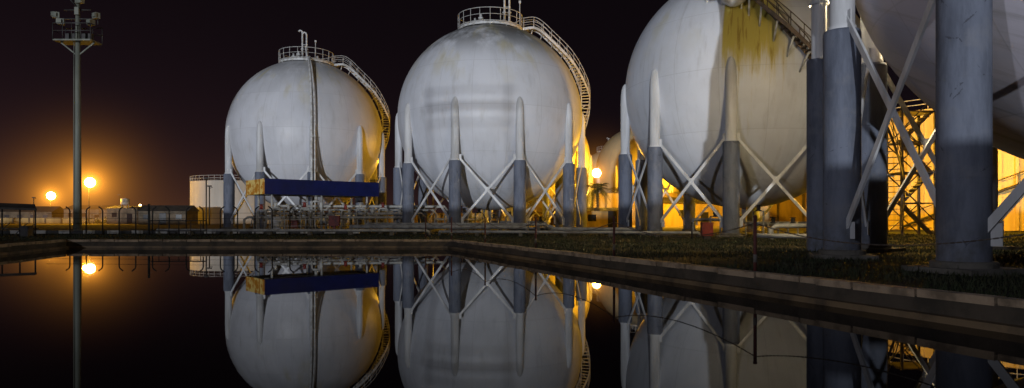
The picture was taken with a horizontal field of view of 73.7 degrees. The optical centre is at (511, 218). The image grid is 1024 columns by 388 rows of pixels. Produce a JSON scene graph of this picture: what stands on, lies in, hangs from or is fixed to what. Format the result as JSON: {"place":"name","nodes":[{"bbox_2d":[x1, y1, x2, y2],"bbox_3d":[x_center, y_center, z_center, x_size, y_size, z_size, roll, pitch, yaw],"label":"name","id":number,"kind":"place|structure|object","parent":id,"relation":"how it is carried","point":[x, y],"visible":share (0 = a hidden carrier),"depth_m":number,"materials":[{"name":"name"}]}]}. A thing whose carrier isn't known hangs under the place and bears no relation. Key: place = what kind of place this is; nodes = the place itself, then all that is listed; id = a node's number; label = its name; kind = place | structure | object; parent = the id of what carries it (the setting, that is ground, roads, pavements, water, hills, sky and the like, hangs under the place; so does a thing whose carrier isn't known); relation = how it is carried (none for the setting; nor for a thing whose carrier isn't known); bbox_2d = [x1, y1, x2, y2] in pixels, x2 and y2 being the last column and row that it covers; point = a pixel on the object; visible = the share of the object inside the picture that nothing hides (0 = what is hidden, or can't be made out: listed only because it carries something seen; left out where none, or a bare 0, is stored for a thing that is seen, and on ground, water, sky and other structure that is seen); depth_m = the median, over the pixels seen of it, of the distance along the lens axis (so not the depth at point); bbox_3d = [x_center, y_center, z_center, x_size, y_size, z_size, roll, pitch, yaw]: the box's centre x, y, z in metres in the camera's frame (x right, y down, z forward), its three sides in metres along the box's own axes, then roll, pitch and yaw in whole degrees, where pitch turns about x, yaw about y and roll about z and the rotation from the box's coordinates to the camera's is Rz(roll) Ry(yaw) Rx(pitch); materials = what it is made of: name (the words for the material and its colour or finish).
{"place":"outdoors","nodes":[
{"label":"outdoors","id":0,"kind":"place"},
{"bbox_2d":[0,0,930,215],"label":"sky","id":1,"kind":"structure","parent":0,"point":[164,79],"materials":[{"name":"black"}]},
{"bbox_2d":[0,248,1023,387],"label":"water","id":2,"kind":"structure","parent":0,"point":[262,318],"depth_m":9.44,"materials":[{"name":"black liquid"}]},
{"bbox_2d":[0,223,1023,306],"bbox_3d":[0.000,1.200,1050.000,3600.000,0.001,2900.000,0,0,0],"label":"ground","id":3,"kind":"structure","parent":0,"point":[106,226],"depth_m":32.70,"materials":[{"name":"green plant"}]},
{"bbox_2d":[0,203,38,235],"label":"open shelter","id":4,"kind":"object","parent":3,"relation":"on","point":[24,230],"visible":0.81,"depth_m":46.15,"materials":[{"name":"metal"}]},
{"bbox_2d":[0,206,63,217],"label":"warehouse shed","id":5,"kind":"structure","parent":3,"relation":"on","point":[49,211],"depth_m":186.91,"materials":[{"name":"metal"}]},
{"bbox_2d":[4,215,46,217],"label":"windows and door","id":6,"kind":"structure","parent":5,"relation":"in","point":[5,216],"depth_m":186.05,"materials":[{"name":"black glass"}]},
{"bbox_2d":[46,192,55,205],"bbox_3d":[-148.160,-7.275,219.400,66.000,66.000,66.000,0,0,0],"label":"street lamp","id":7,"kind":"object","parent":3,"relation":"on","point":[50,195],"visible":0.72,"depth_m":218.69,"materials":[{"name":"metal"}]},
{"bbox_2d":[12,218,94,222],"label":"piers and coping","id":8,"kind":"object","parent":3,"relation":"on","point":[44,220],"visible":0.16,"depth_m":168.48,"materials":[{"name":"beige concrete"}]},
{"bbox_2d":[51,0,102,229],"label":"floodlight mast","id":9,"kind":"object","parent":3,"relation":"on","point":[77,38],"visible":0.87,"depth_m":59.80,"materials":[{"name":"metal"}]},
{"bbox_2d":[84,178,95,223],"bbox_3d":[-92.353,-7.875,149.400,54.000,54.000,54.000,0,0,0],"label":"street lamp","id":10,"kind":"object","parent":3,"relation":"on","point":[89,182],"visible":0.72,"depth_m":149.33,"materials":[{"name":"metal"}]},
{"bbox_2d":[64,205,126,217],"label":"warehouse shed","id":11,"kind":"structure","parent":3,"relation":"on","point":[95,210],"depth_m":181.00,"materials":[{"name":"beige paint"}]},
{"bbox_2d":[68,213,98,217],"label":"windows and door","id":12,"kind":"structure","parent":11,"relation":"in","point":[83,214],"depth_m":180.95,"materials":[{"name":"black glass"}]},
{"bbox_2d":[84,214,106,223],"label":"shrubs","id":13,"kind":"object","parent":3,"relation":"on","point":[97,221],"visible":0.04,"depth_m":162.13,"materials":[{"name":"green plant"}]},
{"bbox_2d":[107,206,141,223],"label":"warehouse shed","id":14,"kind":"structure","parent":3,"relation":"on","point":[125,212],"depth_m":147.05,"materials":[{"name":"beige paint"}]},
{"bbox_2d":[112,213,131,223],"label":"windows and door","id":15,"kind":"structure","parent":14,"relation":"in","point":[129,221],"depth_m":146.79,"materials":[{"name":"black glass"}]},
{"bbox_2d":[120,198,129,207],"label":"rooftop tank","id":16,"kind":"object","parent":14,"relation":"on","point":[124,201],"visible":0.97,"depth_m":146.38,"materials":[{"name":"metal"}]},
{"bbox_2d":[0,218,288,222],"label":"panels","id":17,"kind":"object","parent":3,"relation":"on","point":[23,220],"depth_m":168.64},
{"bbox_2d":[137,205,199,224],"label":"warehouse shed","id":18,"kind":"structure","parent":3,"relation":"on","point":[162,211],"depth_m":132.29,"materials":[{"name":"grey paint"}]},
{"bbox_2d":[143,213,181,224],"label":"windows and door","id":19,"kind":"structure","parent":18,"relation":"in","point":[161,215],"depth_m":131.96,"materials":[{"name":"grey glass"}]},
{"bbox_2d":[46,204,302,235],"bbox_3d":[-26.004,0.100,49.365,20.629,2.200,4.636,0,0,6],"label":"barbed wire fence","id":20,"kind":"object","parent":3,"relation":"on","point":[169,220],"visible":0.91,"depth_m":51.26,"materials":[{"name":"metal"}]},
{"bbox_2d":[0,230,359,233],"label":"painted kerb","id":21,"kind":"structure","parent":3,"relation":"on","point":[89,231],"depth_m":54.16,"materials":[{"name":"paint"}]},
{"bbox_2d":[204,177,209,219],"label":"lamp post","id":22,"kind":"object","parent":3,"relation":"on","point":[206,178],"visible":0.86,"depth_m":119.93,"materials":[{"name":"metal"}]},
{"bbox_2d":[207,185,212,224],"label":"lamp post","id":23,"kind":"object","parent":3,"relation":"on","point":[209,186],"visible":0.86,"depth_m":121.90,"materials":[{"name":"metal"}]},
{"bbox_2d":[190,175,286,223],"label":"storage tank","id":24,"kind":"object","parent":3,"relation":"on","point":[197,193],"visible":0.41,"depth_m":145.60,"materials":[{"name":"metal"}]},
{"bbox_2d":[218,30,389,228],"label":"spherical gas tank","id":25,"kind":"object","parent":3,"relation":"on","point":[298,116],"visible":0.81,"depth_m":75.35,"materials":[{"name":"metal"}]},
{"bbox_2d":[246,178,378,228],"bbox_3d":[-18.300,-1.100,63.200,11.002,4.600,4.589,0,0,-40],"label":"blue canopy","id":26,"kind":"object","parent":3,"relation":"on","point":[289,187],"visible":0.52,"depth_m":61.22,"materials":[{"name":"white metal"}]},
{"bbox_2d":[243,196,447,228],"bbox_3d":[-15.131,-0.436,63.634,18.287,3.272,6.958,0,0,-26],"label":"loading manifold","id":27,"kind":"object","parent":3,"relation":"on","point":[334,221],"visible":0.81,"depth_m":62.63,"materials":[{"name":"paint"}]},
{"bbox_2d":[156,223,699,236],"bbox_3d":[-6.330,0.864,51.210,38.820,1.048,8.800,0,0,9],"label":"pipeline","id":28,"kind":"object","parent":3,"relation":"on","point":[393,228],"visible":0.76,"depth_m":49.76,"materials":[{"name":"paint"}]},
{"bbox_2d":[432,191,433,222],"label":"street lamp","id":29,"kind":"object","parent":3,"relation":"on","point":[432,211],"visible":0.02,"depth_m":103.91,"materials":[{"name":"metal"}]},
{"bbox_2d":[338,213,552,224],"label":"panels","id":30,"kind":"object","parent":3,"relation":"on","point":[473,215],"visible":0.21,"depth_m":131.29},
{"bbox_2d":[393,0,589,230],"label":"spherical gas tank","id":31,"kind":"object","parent":3,"relation":"on","point":[490,115],"visible":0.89,"depth_m":60.56,"materials":[{"name":"metal"}]},
{"bbox_2d":[441,213,554,224],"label":"piers and coping","id":32,"kind":"object","parent":3,"relation":"on","point":[530,217],"visible":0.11,"depth_m":128.48,"materials":[{"name":"beige concrete"}]},
{"bbox_2d":[0,239,1023,335],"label":"reservoir pool","id":33,"kind":"structure","parent":3,"relation":"on","point":[979,311],"depth_m":14.72,"materials":[{"name":"concrete"}]},
{"bbox_2d":[250,205,806,239],"bbox_3d":[-2.148,0.125,61.266,63.056,2.250,15.508,0,0,44],"label":"tank pipework","id":34,"kind":"object","parent":3,"relation":"on","point":[775,224],"visible":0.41,"depth_m":48.55,"materials":[{"name":"paint"}]},
{"bbox_2d":[479,136,591,225],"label":"spherical gas tank","id":35,"kind":"object","parent":3,"relation":"on","point":[540,207],"visible":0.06,"depth_m":108.71,"materials":[{"name":"metal"}]},
{"bbox_2d":[592,169,600,207],"bbox_3d":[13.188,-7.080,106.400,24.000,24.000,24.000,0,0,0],"label":"street lamp","id":36,"kind":"object","parent":3,"relation":"on","point":[596,172],"visible":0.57,"depth_m":106.03,"materials":[{"name":"metal"}]},
{"bbox_2d":[587,138,609,192],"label":"spherical gas tank","id":37,"kind":"object","parent":3,"relation":"on","point":[594,158],"visible":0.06,"depth_m":184.30,"materials":[{"name":"metal"}]},
{"bbox_2d":[587,183,613,207],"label":"palm tree","id":38,"kind":"object","parent":3,"relation":"on","point":[598,187],"visible":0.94,"depth_m":97.58,"materials":[{"name":"green plant"}]},
{"bbox_2d":[609,187,617,192],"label":"palm tree","id":39,"kind":"object","parent":3,"relation":"on","point":[615,189],"visible":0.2,"depth_m":119.96,"materials":[{"name":"green plant"}]},
{"bbox_2d":[596,129,680,192],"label":"spherical gas tank","id":40,"kind":"object","parent":3,"relation":"on","point":[607,162],"visible":0.1,"depth_m":134.78,"materials":[{"name":"metal"}]},
{"bbox_2d":[663,197,722,225],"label":"warehouse shed","id":41,"kind":"structure","parent":3,"relation":"on","point":[673,217],"depth_m":107.00,"materials":[{"name":"beige paint"}]},
{"bbox_2d":[679,210,707,221],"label":"windows and door","id":42,"kind":"structure","parent":41,"relation":"in","point":[705,215],"depth_m":106.95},
{"bbox_2d":[593,193,806,225],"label":"panels","id":43,"kind":"object","parent":3,"relation":"on","point":[788,209],"depth_m":114.34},
{"bbox_2d":[691,222,713,238],"bbox_3d":[10.855,0.700,39.000,1.250,1.000,0.480,0,0,0],"label":"hydrant cabinet","id":44,"kind":"object","parent":3,"relation":"on","point":[706,227],"visible":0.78,"depth_m":38.80,"materials":[{"name":"red metal"}]},
{"bbox_2d":[605,192,806,221],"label":"piers and coping","id":45,"kind":"object","parent":3,"relation":"on","point":[803,205],"visible":0.04,"depth_m":114.17,"materials":[{"name":"beige concrete"}]},
{"bbox_2d":[425,215,1023,270],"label":"chain fence","id":46,"kind":"object","parent":3,"relation":"on","point":[754,223],"visible":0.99,"depth_m":14.82,"materials":[{"name":"metal"}]},
{"bbox_2d":[618,0,904,236],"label":"spherical gas tank","id":47,"kind":"object","parent":3,"relation":"on","point":[713,102],"visible":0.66,"depth_m":45.73,"materials":[{"name":"metal"}]},
{"bbox_2d":[807,58,822,250],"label":"column","id":48,"kind":"structure","parent":3,"relation":"on","point":[814,147],"depth_m":24.68,"materials":[{"name":"metal"}]},
{"bbox_2d":[809,0,828,58],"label":"column","id":49,"kind":"structure","parent":48,"relation":"on","point":[818,18],"depth_m":24.79,"materials":[{"name":"grey metal"}]},
{"bbox_2d":[887,104,934,234],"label":"steel stair tower","id":50,"kind":"structure","parent":3,"relation":"on","point":[919,182],"depth_m":49.19,"materials":[{"name":"metal"}]},
{"bbox_2d":[809,0,1023,275],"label":"spherical gas tank","id":51,"kind":"object","parent":3,"relation":"on","point":[957,66],"visible":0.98,"depth_m":17.95,"materials":[{"name":"metal"}]},
{"bbox_2d":[888,99,1023,230],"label":"storage tank","id":52,"kind":"object","parent":3,"relation":"on","point":[1010,172],"visible":0.09,"depth_m":70.42,"materials":[{"name":"metal"}]},
{"bbox_2d":[541,195,554,226],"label":"access steps","id":53,"kind":"structure","parent":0,"point":[548,216],"depth_m":75.47,"materials":[{"name":"paint"}]},
{"bbox_2d":[587,211,617,226],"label":"walls","id":54,"kind":"structure","parent":0,"point":[601,218],"depth_m":92.00,"materials":[{"name":"beige paint"}]},
{"bbox_2d":[588,211,616,226],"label":"windows and door","id":55,"kind":"structure","parent":54,"relation":"attached to","point":[611,214],"depth_m":91.94,"materials":[{"name":"black glass"}]},
{"bbox_2d":[587,208,617,210],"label":"roof","id":56,"kind":"structure","parent":54,"relation":"on","point":[602,209],"depth_m":92.69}
]}

